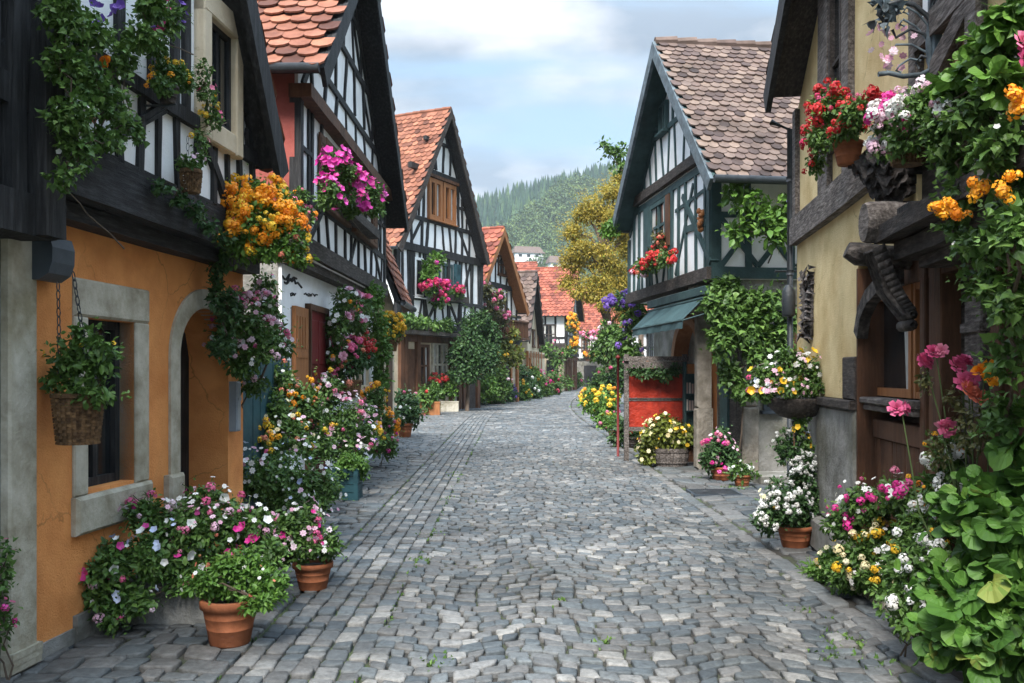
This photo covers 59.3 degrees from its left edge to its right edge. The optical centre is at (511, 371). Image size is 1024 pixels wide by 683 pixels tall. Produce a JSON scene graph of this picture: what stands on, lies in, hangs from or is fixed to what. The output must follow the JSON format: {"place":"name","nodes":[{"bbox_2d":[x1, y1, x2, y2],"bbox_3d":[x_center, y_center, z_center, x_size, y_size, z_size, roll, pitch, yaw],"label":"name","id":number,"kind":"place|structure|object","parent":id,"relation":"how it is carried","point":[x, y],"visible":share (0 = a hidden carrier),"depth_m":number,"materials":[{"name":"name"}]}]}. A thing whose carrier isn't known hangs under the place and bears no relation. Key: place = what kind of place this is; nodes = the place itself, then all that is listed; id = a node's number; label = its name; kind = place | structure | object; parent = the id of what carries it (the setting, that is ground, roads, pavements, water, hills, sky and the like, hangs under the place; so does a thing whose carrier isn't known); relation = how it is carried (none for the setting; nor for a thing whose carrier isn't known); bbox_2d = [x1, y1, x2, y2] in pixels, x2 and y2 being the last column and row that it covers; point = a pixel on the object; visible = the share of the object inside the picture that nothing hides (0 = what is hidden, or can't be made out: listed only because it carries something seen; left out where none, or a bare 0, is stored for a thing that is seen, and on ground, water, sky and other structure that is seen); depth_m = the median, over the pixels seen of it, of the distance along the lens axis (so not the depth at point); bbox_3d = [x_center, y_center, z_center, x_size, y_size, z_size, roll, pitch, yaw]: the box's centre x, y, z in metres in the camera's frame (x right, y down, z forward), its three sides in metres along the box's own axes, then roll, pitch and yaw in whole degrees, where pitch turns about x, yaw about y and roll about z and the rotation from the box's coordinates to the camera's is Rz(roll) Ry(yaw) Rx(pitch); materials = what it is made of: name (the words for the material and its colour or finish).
{"place":"outdoors","nodes":[
{"label":"outdoors","id":0,"kind":"place"},
{"bbox_2d":[0,387,963,682],"bbox_3d":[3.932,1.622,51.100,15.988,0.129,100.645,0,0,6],"label":"street","id":1,"kind":"structure","parent":0,"point":[556,459],"depth_m":6.51,"materials":[{"name":"grey stone"}]},
{"bbox_2d":[0,536,22,679],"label":"flowering plant","id":2,"kind":"object","parent":1,"relation":"on","point":[7,574],"visible":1,"depth_m":4.60,"materials":[{"name":"green plant"}]},
{"bbox_2d":[0,0,74,677],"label":"black timber house","id":3,"kind":"structure","parent":1,"relation":"on","point":[35,245],"depth_m":4.69,"materials":[{"name":"paint"}]},
{"bbox_2d":[36,0,288,663],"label":"orange house","id":4,"kind":"structure","parent":1,"relation":"on","point":[172,424],"depth_m":6.03,"materials":[{"name":"paint"}]},
{"bbox_2d":[36,271,131,445],"bbox_3d":[-2.385,-0.081,5.003,0.608,0.965,0.318,0,0,18],"label":"hanging basket","id":5,"kind":"object","parent":4,"relation":"hanging from","point":[77,409],"visible":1,"depth_m":4.95,"materials":[{"name":"wicker"}]},
{"bbox_2d":[30,0,149,248],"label":"climbing vine","id":6,"kind":"object","parent":4,"relation":"attached to","point":[98,99],"visible":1,"depth_m":4.62,"materials":[{"name":"green plant"}]},
{"bbox_2d":[88,319,119,486],"bbox_3d":[-2.675,0.195,5.727,0.070,1.050,0.548,0,0,5],"label":"window","id":7,"kind":"structure","parent":4,"relation":"in","point":[103,457],"depth_m":5.92,"materials":[{"name":"black glass"}]},
{"bbox_2d":[144,56,201,120],"bbox_3d":[-2.106,-1.760,5.632,0.322,0.435,0.503,0,0,27],"label":"hanging pot","id":8,"kind":"object","parent":4,"relation":"on","point":[169,82],"visible":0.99,"depth_m":5.57,"materials":[{"name":"plant"}]},
{"bbox_2d":[118,0,193,64],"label":"trailing plant","id":9,"kind":"object","parent":8,"relation":"in","point":[158,14],"visible":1,"depth_m":5.24,"materials":[{"name":"green plant"}]},
{"bbox_2d":[181,332,188,496],"bbox_3d":[-2.768,0.500,7.125,0.073,2.200,0.946,0,0,5],"label":"door","id":10,"kind":"structure","parent":4,"relation":"in","point":[184,350],"depth_m":7.51,"materials":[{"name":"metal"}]},
{"bbox_2d":[174,138,210,194],"bbox_3d":[-2.142,-1.378,6.008,0.199,0.385,0.316,0,0,0],"label":"hanging basket","id":11,"kind":"object","parent":4,"relation":"hanging from","point":[190,171],"visible":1,"depth_m":5.92,"materials":[{"name":"wicker"}]},
{"bbox_2d":[147,177,238,250],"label":"ivy vine","id":12,"kind":"object","parent":4,"relation":"attached to","point":[179,202],"visible":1,"depth_m":6.16,"materials":[{"name":"green plant"}]},
{"bbox_2d":[188,56,228,153],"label":"trailing plant","id":13,"kind":"object","parent":4,"relation":"attached to","point":[202,95],"visible":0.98,"depth_m":6.18,"materials":[{"name":"green plant"}]},
{"bbox_2d":[212,22,230,131],"bbox_3d":[-2.206,-2.190,6.694,0.055,0.740,0.444,0,0,5],"label":"window","id":14,"kind":"structure","parent":4,"relation":"in","point":[221,43],"depth_m":6.80,"materials":[{"name":"black glass"}]},
{"bbox_2d":[204,250,245,364],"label":"ivy vine","id":15,"kind":"object","parent":4,"relation":"attached to","point":[221,347],"visible":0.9,"depth_m":6.98,"materials":[{"name":"green plant"}]},
{"bbox_2d":[202,267,302,408],"bbox_3d":[-2.192,-0.112,7.671,0.854,1.637,1.004,0,0,0],"label":"climbing rose","id":16,"kind":"object","parent":4,"relation":"attached to","point":[260,325],"visible":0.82,"depth_m":7.38,"materials":[{"name":"green plant"}]},
{"bbox_2d":[217,164,319,271],"bbox_3d":[-1.981,-1.193,6.950,0.978,0.858,0.650,0,0,0],"label":"flower basket","id":17,"kind":"object","parent":4,"relation":"hanging from","point":[272,206],"visible":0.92,"depth_m":6.81,"materials":[{"name":"wicker"}]},
{"bbox_2d":[78,476,290,638],"bbox_3d":[-2.101,1.163,5.779,1.346,0.936,0.651,0,0,-26],"label":"flowering shrub","id":18,"kind":"object","parent":1,"relation":"on","point":[168,546],"visible":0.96,"depth_m":5.69,"materials":[{"name":"green plant"}]},
{"bbox_2d":[166,541,297,648],"bbox_3d":[-1.631,1.308,5.277,0.784,0.584,0.441,0,0,0],"label":"potted plant","id":19,"kind":"object","parent":1,"relation":"on","point":[229,610],"visible":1,"depth_m":5.22,"materials":[{"name":"green plant"}]},
{"bbox_2d":[243,357,289,514],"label":"garden gate","id":20,"kind":"structure","parent":1,"relation":"on","point":[254,411],"depth_m":9.11,"materials":[{"name":"teal paint"}]},
{"bbox_2d":[243,433,354,517],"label":"flowering shrub","id":21,"kind":"object","parent":1,"relation":"on","point":[298,486],"visible":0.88,"depth_m":8.67,"materials":[{"name":"green plant"}]},
{"bbox_2d":[257,357,346,465],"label":"flowering shrub","id":22,"kind":"object","parent":1,"relation":"on","point":[302,412],"visible":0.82,"depth_m":9.74,"materials":[{"name":"green plant"}]},
{"bbox_2d":[266,496,348,591],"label":"potted plant","id":23,"kind":"object","parent":1,"relation":"on","point":[307,549],"visible":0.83,"depth_m":6.54,"materials":[{"name":"green plant"}]},
{"bbox_2d":[243,0,408,481],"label":"half timbered house","id":24,"kind":"structure","parent":1,"relation":"on","point":[329,67],"depth_m":12.09,"materials":[{"name":"white paint"}]},
{"bbox_2d":[281,185,317,231],"bbox_3d":[-2.347,-1.781,9.773,0.428,0.491,0.626,0,0,0],"label":"flower box","id":25,"kind":"object","parent":24,"relation":"attached to","point":[302,199],"visible":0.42,"depth_m":9.80,"materials":[{"name":"green plant"}]},
{"bbox_2d":[312,311,325,481],"bbox_3d":[-2.686,0.390,12.341,0.075,2.420,0.974,0,0,1],"label":"door","id":26,"kind":"structure","parent":24,"relation":"in","point":[318,319],"depth_m":12.38,"materials":[{"name":"red wood"}]},
{"bbox_2d":[312,142,388,238],"bbox_3d":[-2.016,-2.285,12.563,0.809,0.895,4.694,0,0,0],"label":"window box","id":27,"kind":"object","parent":24,"relation":"attached to","point":[350,193],"visible":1,"depth_m":10.83,"materials":[{"name":"pink plant"}]},
{"bbox_2d":[325,329,379,397],"bbox_3d":[-2.348,-0.148,13.056,0.697,1.032,1.052,0,0,17],"label":"hanging basket","id":28,"kind":"object","parent":24,"relation":"attached to","point":[360,352],"visible":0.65,"depth_m":12.94,"materials":[{"name":"green plant"}]},
{"bbox_2d":[312,367,387,463],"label":"flowering shrub","id":29,"kind":"object","parent":1,"relation":"on","point":[361,428],"visible":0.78,"depth_m":11.92,"materials":[{"name":"green plant"}]},
{"bbox_2d":[325,281,375,461],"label":"climbing rose","id":30,"kind":"object","parent":1,"relation":"on","point":[346,315],"visible":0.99,"depth_m":12.72,"materials":[{"name":"green plant"}]},
{"bbox_2d":[331,443,373,500],"bbox_3d":[-2.040,1.248,11.328,0.593,0.704,0.445,0,0,0],"label":"planter","id":31,"kind":"object","parent":1,"relation":"on","point":[353,470],"visible":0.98,"depth_m":11.21,"materials":[{"name":"teal paint"}]},
{"bbox_2d":[355,280,394,454],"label":"climbing plant","id":32,"kind":"object","parent":1,"relation":"on","point":[380,325],"visible":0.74,"depth_m":15.99,"materials":[{"name":"green plant"}]},
{"bbox_2d":[358,378,403,465],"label":"flowering shrub","id":33,"kind":"object","parent":1,"relation":"on","point":[390,446],"visible":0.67,"depth_m":14.87,"materials":[{"name":"green plant"}]},
{"bbox_2d":[373,238,416,453],"bbox_3d":[-3.145,-1.221,18.501,2.170,5.641,2.114,0,0,0],"label":"tiled annex","id":34,"kind":"object","parent":1,"relation":"on","point":[398,289],"visible":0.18,"depth_m":18.30,"materials":[{"name":"beige paint"}]},
{"bbox_2d":[373,303,406,350],"bbox_3d":[-2.288,-0.875,17.048,0.781,0.968,0.809,0,0,42],"label":"hanging basket","id":35,"kind":"object","parent":34,"relation":"hanging from","point":[397,326],"visible":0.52,"depth_m":16.88,"materials":[{"name":"wicker"}]},
{"bbox_2d":[394,384,429,436],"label":"potted plant","id":36,"kind":"object","parent":1,"relation":"on","point":[410,410],"visible":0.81,"depth_m":22.04,"materials":[{"name":"green plant"}]},
{"bbox_2d":[419,380,444,414],"bbox_3d":[-2.973,0.953,33.483,1.000,1.294,0.852,0,0,-13],"label":"planter","id":37,"kind":"object","parent":1,"relation":"on","point":[435,389],"visible":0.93,"depth_m":33.29,"materials":[{"name":"ceramic"}]},
{"bbox_2d":[386,106,489,408],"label":"half timbered house","id":38,"kind":"structure","parent":1,"relation":"on","point":[443,213],"depth_m":36.66,"materials":[{"name":"white paint"}]},
{"bbox_2d":[421,344,429,388],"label":"window","id":39,"kind":"structure","parent":38,"relation":"in","point":[425,349],"depth_m":36.07,"materials":[{"name":"grey glass"}]},
{"bbox_2d":[401,312,457,334],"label":"ledge vine","id":40,"kind":"object","parent":38,"relation":"on","point":[443,326],"visible":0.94,"depth_m":34.93,"materials":[{"name":"green plant"}]},
{"bbox_2d":[418,250,446,285],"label":"climbing plant","id":41,"kind":"object","parent":38,"relation":"attached to","point":[432,267],"visible":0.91,"depth_m":35.50,"materials":[{"name":"green plant"}]},
{"bbox_2d":[427,177,444,222],"bbox_3d":[-3.105,-6.957,36.435,0.210,1.704,1.136,0,0,26],"label":"window","id":42,"kind":"structure","parent":38,"relation":"in","point":[434,186],"depth_m":36.39,"materials":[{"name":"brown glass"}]},
{"bbox_2d":[431,343,447,385],"bbox_3d":[-2.999,-0.300,37.039,0.110,1.900,1.204,0,0,26],"label":"window","id":43,"kind":"structure","parent":38,"relation":"in","point":[437,361],"depth_m":37.03,"materials":[{"name":"glass"}]},
{"bbox_2d":[418,275,468,309],"bbox_3d":[-2.635,-3.132,36.438,1.095,1.403,3.767,0,0,24],"label":"window box","id":44,"kind":"object","parent":38,"relation":"attached to","point":[440,291],"visible":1,"depth_m":35.77,"materials":[{"name":"pink plant"}]},
{"bbox_2d":[443,182,457,226],"bbox_3d":[-2.606,-6.957,37.455,0.210,1.704,1.136,0,0,26],"label":"window","id":45,"kind":"structure","parent":38,"relation":"in","point":[449,191],"depth_m":37.40,"materials":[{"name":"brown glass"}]},
{"bbox_2d":[438,376,459,411],"bbox_3d":[-2.618,0.787,36.478,1.069,1.626,0.912,0,0,0],"label":"planter","id":46,"kind":"object","parent":1,"relation":"on","point":[450,388],"visible":0.86,"depth_m":36.27,"materials":[{"name":"stone"}]},
{"bbox_2d":[439,303,511,410],"bbox_3d":[-1.472,-0.631,36.618,2.908,4.472,2.732,0,0,0],"label":"tree","id":47,"kind":"object","parent":1,"relation":"on","point":[471,358],"visible":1,"depth_m":36.42,"materials":[{"name":"green plant"}]},
{"bbox_2d":[480,373,504,403],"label":"bush","id":48,"kind":"object","parent":1,"relation":"on","point":[488,388],"visible":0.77,"depth_m":41.90,"materials":[{"name":"green plant"}]},
{"bbox_2d":[492,362,513,401],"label":"bush","id":49,"kind":"object","parent":1,"relation":"on","point":[503,381],"visible":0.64,"depth_m":44.19,"materials":[{"name":"green plant"}]},
{"bbox_2d":[481,226,529,402],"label":"half timbered house","id":50,"kind":"structure","parent":1,"relation":"on","point":[500,271],"depth_m":46.43,"materials":[{"name":"white paint"}]},
{"bbox_2d":[483,276,517,331],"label":"climbing rose","id":51,"kind":"object","parent":50,"relation":"on","point":[493,307],"visible":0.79,"depth_m":43.16,"materials":[{"name":"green plant"}]},
{"bbox_2d":[490,321,526,369],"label":"climbing plant","id":52,"kind":"object","parent":1,"relation":"on","point":[508,349],"visible":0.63,"depth_m":45.68,"materials":[{"name":"green plant"}]},
{"bbox_2d":[518,270,544,376],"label":"narrow house","id":53,"kind":"structure","parent":1,"relation":"on","point":[529,279],"depth_m":56.03,"materials":[{"name":"beige paint"}]},
{"bbox_2d":[517,266,584,390],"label":"corner house","id":54,"kind":"structure","parent":1,"relation":"on","point":[558,307],"depth_m":75.84,"materials":[{"name":"white paint"}]},
{"bbox_2d":[539,339,574,390],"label":"climbing plant","id":55,"kind":"object","parent":54,"relation":"attached to","point":[555,356],"visible":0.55,"depth_m":73.45,"materials":[{"name":"green plant"}]},
{"bbox_2d":[565,312,581,353],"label":"hanging flowers","id":56,"kind":"object","parent":54,"relation":"hanging from","point":[573,328],"visible":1,"depth_m":73.84,"materials":[{"name":"yellow plant"}]},
{"bbox_2d":[551,169,629,407],"bbox_3d":[4.263,-3.675,38.186,5.388,10.572,3.290,0,0,-30],"label":"tree","id":57,"kind":"object","parent":1,"relation":"on","point":[601,253],"visible":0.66,"depth_m":37.75,"materials":[{"name":"yellow plant"}]},
{"bbox_2d":[569,384,622,427],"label":"flowering shrub","id":58,"kind":"object","parent":1,"relation":"on","point":[594,406],"visible":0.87,"depth_m":25.77,"materials":[{"name":"yellow plant"}]},
{"bbox_2d":[585,319,631,365],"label":"bush","id":59,"kind":"object","parent":1,"relation":"on","point":[601,349],"visible":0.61,"depth_m":35.81,"materials":[{"name":"green plant"}]},
{"bbox_2d":[596,358,623,397],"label":"bush","id":60,"kind":"object","parent":1,"relation":"on","point":[611,377],"visible":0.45,"depth_m":35.71,"materials":[{"name":"green plant"}]},
{"bbox_2d":[577,288,653,386],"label":"end house","id":61,"kind":"structure","parent":1,"relation":"on","point":[593,316],"depth_m":97.67,"materials":[{"name":"white paint"}]},
{"bbox_2d":[595,135,643,354],"bbox_3d":[3.072,-2.608,26.043,1.477,8.419,0.800,0,0,0],"label":"young tree","id":62,"kind":"object","parent":1,"relation":"on","point":[615,151],"visible":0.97,"depth_m":25.95,"materials":[{"name":"green plant"}]},
{"bbox_2d":[606,412,643,447],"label":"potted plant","id":63,"kind":"object","parent":1,"relation":"on","point":[633,437],"visible":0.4,"depth_m":19.08,"materials":[{"name":"green plant"}]},
{"bbox_2d":[601,288,652,361],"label":"climbing vine","id":64,"kind":"object","parent":1,"relation":"on","point":[636,315],"visible":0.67,"depth_m":19.50,"materials":[{"name":"green plant"}]},
{"bbox_2d":[623,354,688,460],"bbox_3d":[2.563,0.640,16.069,1.190,1.920,0.463,0,0,0],"label":"red stall","id":65,"kind":"object","parent":1,"relation":"on","point":[649,392],"visible":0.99,"depth_m":16.18,"materials":[{"name":"paint"}]},
{"bbox_2d":[633,409,693,466],"bbox_3d":[2.608,1.141,15.372,1.120,1.027,0.851,0,0,0],"label":"planter","id":66,"kind":"object","parent":1,"relation":"on","point":[664,442],"visible":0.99,"depth_m":15.19,"materials":[{"name":"plant"}]},
{"bbox_2d":[682,362,695,440],"bbox_3d":[3.164,0.710,15.960,0.253,1.780,0.160,0,0,0],"label":"postcard rack","id":67,"kind":"object","parent":1,"relation":"on","point":[688,388],"visible":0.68,"depth_m":15.94,"materials":[{"name":"metal"}]},
{"bbox_2d":[611,36,799,470],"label":"half timbered house","id":68,"kind":"structure","parent":1,"relation":"on","point":[703,130],"depth_m":14.85,"materials":[{"name":"white paint"}]},
{"bbox_2d":[628,246,678,278],"bbox_3d":[2.446,-1.939,16.342,0.524,0.452,2.818,0,0,-7],"label":"window box","id":69,"kind":"object","parent":68,"relation":"attached to","point":[657,260],"visible":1,"depth_m":15.66,"materials":[{"name":"red plant"}]},
{"bbox_2d":[649,196,664,251],"bbox_3d":[2.714,-2.690,16.771,0.140,0.980,1.140,0,0,-7],"label":"window","id":70,"kind":"structure","parent":68,"relation":"in","point":[657,210],"depth_m":16.79,"materials":[{"name":"teal glass"}]},
{"bbox_2d":[654,99,668,138],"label":"window","id":71,"kind":"structure","parent":68,"relation":"in","point":[663,109],"depth_m":16.36,"materials":[{"name":"teal glass"}]},
{"bbox_2d":[632,285,709,335],"bbox_3d":[2.680,-1.016,15.666,0.422,0.676,3.279,0,0,-7],"label":"awning","id":72,"kind":"object","parent":68,"relation":"attached to","point":[671,316],"visible":0.96,"depth_m":15.38,"materials":[{"name":"fabric"}]},
{"bbox_2d":[720,352,728,437],"bbox_3d":[3.421,0.250,14.493,0.040,2.100,0.340,0,0,-7],"label":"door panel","id":73,"kind":"structure","parent":68,"relation":"in","point":[724,401],"depth_m":14.43,"materials":[{"name":"grey wood"}]},
{"bbox_2d":[718,348,741,463],"bbox_3d":[3.497,0.150,14.453,0.100,2.900,0.800,0,0,-7],"label":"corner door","id":74,"kind":"structure","parent":68,"relation":"in","point":[735,409],"depth_m":14.07,"materials":[{"name":"wood"}]},
{"bbox_2d":[715,183,794,263],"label":"creeper","id":75,"kind":"object","parent":68,"relation":"attached to","point":[774,221],"visible":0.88,"depth_m":12.97,"materials":[{"name":"green plant"}]},
{"bbox_2d":[686,489,742,496],"bbox_3d":[2.671,1.599,11.900,0.635,0.042,0.600,0,0,0],"label":"drain cover","id":76,"kind":"object","parent":1,"relation":"on","point":[703,492],"visible":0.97,"depth_m":11.80,"materials":[{"name":"metal"}]},
{"bbox_2d":[698,422,744,480],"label":"potted plant","id":77,"kind":"object","parent":1,"relation":"on","point":[721,454],"visible":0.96,"depth_m":13.24,"materials":[{"name":"green plant"}]},
{"bbox_2d":[723,458,761,485],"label":"potted plant","id":78,"kind":"object","parent":1,"relation":"on","point":[741,474],"visible":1,"depth_m":12.56,"materials":[{"name":"green plant"}]},
{"bbox_2d":[692,270,796,465],"bbox_3d":[3.582,0.034,13.448,1.803,3.137,0.998,0,0,0],"label":"climbing vine","id":79,"kind":"object","parent":1,"relation":"on","point":[739,315],"visible":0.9,"depth_m":13.28,"materials":[{"name":"green plant"}]},
{"bbox_2d":[743,424,822,548],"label":"potted plant","id":80,"kind":"object","parent":1,"relation":"on","point":[787,510],"visible":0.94,"depth_m":8.14,"materials":[{"name":"white plant"}]},
{"bbox_2d":[742,341,824,488],"bbox_3d":[2.663,0.658,8.364,1.002,1.883,0.626,0,0,0],"label":"pedestal planter","id":81,"kind":"object","parent":1,"relation":"on","point":[792,378],"visible":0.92,"depth_m":8.27,"materials":[{"name":"metal"}]},
{"bbox_2d":[805,539,860,595],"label":"flowering plant","id":82,"kind":"object","parent":1,"relation":"on","point":[825,557],"visible":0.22,"depth_m":6.78,"materials":[{"name":"green plant"}]},
{"bbox_2d":[814,512,902,602],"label":"flowering plant","id":83,"kind":"object","parent":1,"relation":"on","point":[842,572],"visible":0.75,"depth_m":6.18,"materials":[{"name":"yellow plant"}]},
{"bbox_2d":[816,466,926,568],"bbox_3d":[2.515,1.106,6.209,0.627,0.955,1.119,0,0,0],"label":"flowering plant","id":84,"kind":"object","parent":1,"relation":"on","point":[862,506],"visible":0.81,"depth_m":6.23,"materials":[{"name":"pink plant"}]},
{"bbox_2d":[763,0,1023,585],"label":"yellow house","id":85,"kind":"structure","parent":1,"relation":"on","point":[880,306],"depth_m":6.87,"materials":[{"name":"paint"}]},
{"bbox_2d":[820,0,840,154],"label":"window","id":86,"kind":"structure","parent":85,"relation":"in","point":[834,6],"depth_m":7.72,"materials":[{"name":"grey glass"}]},
{"bbox_2d":[799,77,882,180],"bbox_3d":[2.268,-1.770,6.237,0.528,0.865,1.625,0,0,0],"label":"hanging pot","id":87,"kind":"object","parent":85,"relation":"attached to","point":[834,119],"visible":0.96,"depth_m":6.11,"materials":[{"name":"ceramic"}]},
{"bbox_2d":[877,284,912,397],"bbox_3d":[2.832,-0.210,6.715,0.090,0.780,1.193,0,0,7],"label":"window","id":88,"kind":"structure","parent":85,"relation":"in","point":[898,346],"depth_m":6.58,"materials":[{"name":"black glass"}]},
{"bbox_2d":[864,0,941,78],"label":"iron sign bracket","id":89,"kind":"object","parent":85,"relation":"attached to","point":[889,10],"visible":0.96,"depth_m":5.23,"materials":[{"name":"black metal"}]},
{"bbox_2d":[863,75,965,167],"bbox_3d":[2.078,-1.329,4.753,0.334,0.494,0.997,0,0,6],"label":"flower basket","id":90,"kind":"object","parent":85,"relation":"hanging from","point":[896,138],"visible":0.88,"depth_m":4.71,"materials":[{"name":"white plant"}]},
{"bbox_2d":[913,282,919,398],"bbox_3d":[2.738,-0.210,5.956,0.075,0.780,0.276,0,0,7],"label":"window","id":91,"kind":"structure","parent":85,"relation":"in","point":[916,286],"depth_m":6.05,"materials":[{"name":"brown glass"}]},
{"bbox_2d":[912,0,1023,471],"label":"climbing vine","id":92,"kind":"object","parent":85,"relation":"attached to","point":[996,237],"visible":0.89,"depth_m":3.94,"materials":[{"name":"green plant"}]},
{"bbox_2d":[915,0,1023,113],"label":"climbing hop","id":93,"kind":"object","parent":85,"relation":"attached to","point":[992,83],"visible":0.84,"depth_m":3.70,"materials":[{"name":"green plant"}]},
{"bbox_2d":[861,528,944,656],"bbox_3d":[2.183,1.227,4.997,0.456,0.713,0.397,0,0,0],"label":"flowering plant","id":94,"kind":"object","parent":1,"relation":"on","point":[899,606],"visible":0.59,"depth_m":4.96,"materials":[{"name":"green plant"}]},
{"bbox_2d":[887,343,998,565],"bbox_3d":[2.328,0.721,4.833,0.385,1.760,0.664,0,0,0],"label":"pink geranium plant","id":95,"kind":"object","parent":1,"relation":"on","point":[967,382],"visible":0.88,"depth_m":4.81,"materials":[{"name":"pink plant"}]},
{"bbox_2d":[894,389,1023,682],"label":"broad leaved plant","id":96,"kind":"object","parent":1,"relation":"on","point":[968,621],"visible":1,"depth_m":4.22,"materials":[{"name":"green plant"}]},
{"label":"flower bed soil","id":97,"kind":"structure","parent":1,"relation":"on","visible":0},
{"bbox_2d":[865,429,971,600],"bbox_3d":[2.381,0.941,5.192,0.540,1.281,0.585,0,0,0],"label":"flowering plant","id":98,"kind":"object","parent":97,"relation":"on","point":[914,517],"visible":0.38,"depth_m":5.18,"materials":[{"name":"green plant"}]},
{"bbox_2d":[217,432,907,682],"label":"grass","id":99,"kind":"structure","parent":0,"point":[858,642],"depth_m":5.39,"materials":[{"name":"green plant"}]},
{"bbox_2d":[381,0,778,200],"label":"sky","id":100,"kind":"structure","parent":0,"point":[531,87],"materials":[{"name":"blue"}]},
{"bbox_3d":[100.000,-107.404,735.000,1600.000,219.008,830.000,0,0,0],"label":"hill","id":101,"kind":"structure","parent":0,"visible":0},
{"bbox_2d":[512,246,544,266],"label":"hillside house","id":102,"kind":"structure","parent":101,"relation":"on","point":[522,253],"depth_m":522.41,"materials":[{"name":"white paint"}]},
{"bbox_2d":[474,158,621,226],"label":"conifer forest","id":103,"kind":"object","parent":101,"relation":"on","point":[505,205],"visible":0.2,"depth_m":662.71,"materials":[{"name":"green plant"}]},
{"bbox_2d":[492,172,626,286],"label":"broadleaf wood","id":104,"kind":"object","parent":101,"relation":"on","point":[535,225],"visible":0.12,"depth_m":594.40,"materials":[{"name":"green plant"}]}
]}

